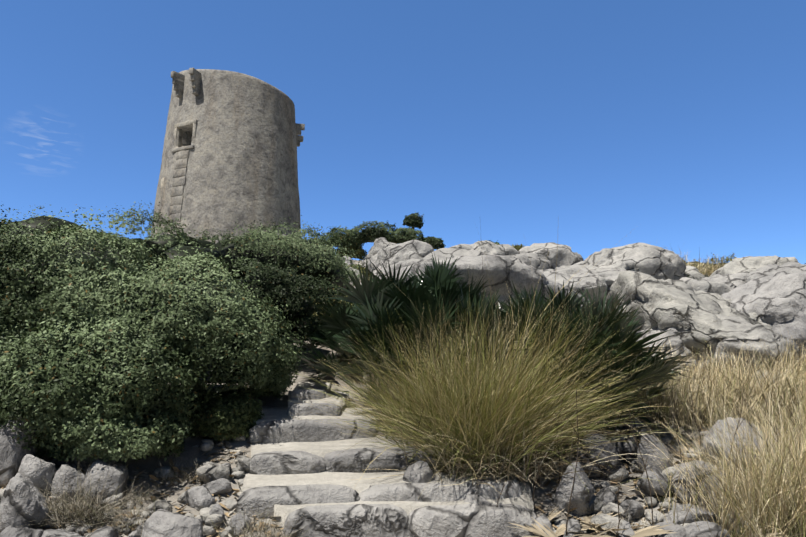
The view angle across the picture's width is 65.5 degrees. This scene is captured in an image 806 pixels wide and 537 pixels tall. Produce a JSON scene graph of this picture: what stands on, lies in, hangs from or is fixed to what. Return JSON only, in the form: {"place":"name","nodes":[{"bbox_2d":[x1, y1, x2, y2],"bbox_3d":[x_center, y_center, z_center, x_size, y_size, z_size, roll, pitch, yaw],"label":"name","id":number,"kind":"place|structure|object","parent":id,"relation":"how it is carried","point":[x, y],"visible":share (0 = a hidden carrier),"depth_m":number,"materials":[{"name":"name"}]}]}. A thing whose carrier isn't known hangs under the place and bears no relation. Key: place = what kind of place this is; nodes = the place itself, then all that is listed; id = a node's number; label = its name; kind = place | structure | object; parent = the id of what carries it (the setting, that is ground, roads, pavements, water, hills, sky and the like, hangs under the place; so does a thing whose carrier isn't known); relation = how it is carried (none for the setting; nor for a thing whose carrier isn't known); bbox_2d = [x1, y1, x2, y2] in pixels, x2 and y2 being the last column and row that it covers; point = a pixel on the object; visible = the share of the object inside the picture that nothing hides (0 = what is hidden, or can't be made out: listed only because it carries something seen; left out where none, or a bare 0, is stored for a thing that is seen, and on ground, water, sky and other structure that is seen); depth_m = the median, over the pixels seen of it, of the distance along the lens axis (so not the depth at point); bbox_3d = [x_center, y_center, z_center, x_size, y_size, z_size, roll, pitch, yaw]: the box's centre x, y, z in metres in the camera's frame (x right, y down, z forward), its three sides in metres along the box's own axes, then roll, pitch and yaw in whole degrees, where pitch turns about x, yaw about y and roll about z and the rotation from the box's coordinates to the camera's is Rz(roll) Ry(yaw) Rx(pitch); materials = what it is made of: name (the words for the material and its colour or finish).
{"place":"outdoors","nodes":[
{"label":"outdoors","id":0,"kind":"place"},
{"bbox_2d":[0,0,805,265],"label":"sky","id":1,"kind":"structure","parent":0,"point":[581,125],"materials":[{"name":"blue"}]},
{"bbox_2d":[36,260,804,536],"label":"terrain","id":2,"kind":"structure","parent":0,"point":[192,445],"depth_m":4.81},
{"bbox_2d":[151,69,300,243],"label":"stone tower","id":3,"kind":"structure","parent":2,"relation":"on","point":[242,165],"depth_m":26.13,"materials":[{"name":"grey stone"}]},
{"bbox_2d":[160,68,304,233],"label":"tower stone trim","id":4,"kind":"structure","parent":3,"relation":"attached to","point":[179,181],"depth_m":25.94,"materials":[{"name":"grey stone"}]},
{"bbox_2d":[239,382,533,525],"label":"step treads","id":5,"kind":"object","parent":2,"relation":"on","point":[365,482],"visible":0.35,"depth_m":4.64,"materials":[{"name":"beige stone"}]},
{"bbox_2d":[236,388,537,536],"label":"stone step risers","id":6,"kind":"object","parent":2,"relation":"on","point":[390,520],"visible":0.79,"depth_m":4.30,"materials":[{"name":"grey stone"}]},
{"bbox_2d":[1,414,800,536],"bbox_3d":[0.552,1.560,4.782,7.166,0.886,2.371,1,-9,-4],"label":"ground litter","id":7,"kind":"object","parent":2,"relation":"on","point":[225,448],"visible":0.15,"depth_m":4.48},
{"bbox_2d":[0,200,805,462],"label":"shrub","id":8,"kind":"object","parent":2,"relation":"on","point":[203,244],"visible":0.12,"depth_m":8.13,"materials":[{"name":"green plant"}]},
{"bbox_2d":[0,227,805,536],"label":"grass tussocks","id":9,"kind":"object","parent":2,"relation":"on","point":[488,425],"depth_m":4.70,"materials":[{"name":"plant"}]},
{"bbox_2d":[0,403,805,536],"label":"rocks","id":10,"kind":"object","parent":2,"relation":"on","point":[22,471],"visible":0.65,"depth_m":4.26,"materials":[{"name":"stone"}]},
{"bbox_2d":[286,252,783,536],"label":"fan palms","id":11,"kind":"object","parent":2,"relation":"on","point":[435,286],"visible":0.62,"depth_m":5.90,"materials":[{"name":"green plant"}]},
{"bbox_2d":[285,235,805,392],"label":"outcrop rock","id":12,"kind":"object","parent":2,"relation":"on","point":[773,288],"visible":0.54,"depth_m":8.83,"materials":[{"name":"stone"}]},
{"bbox_2d":[412,227,773,536],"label":"dry twigs","id":13,"kind":"object","parent":2,"relation":"on","point":[676,430],"visible":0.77,"depth_m":4.37,"materials":[{"name":"brown wood"}]}
]}

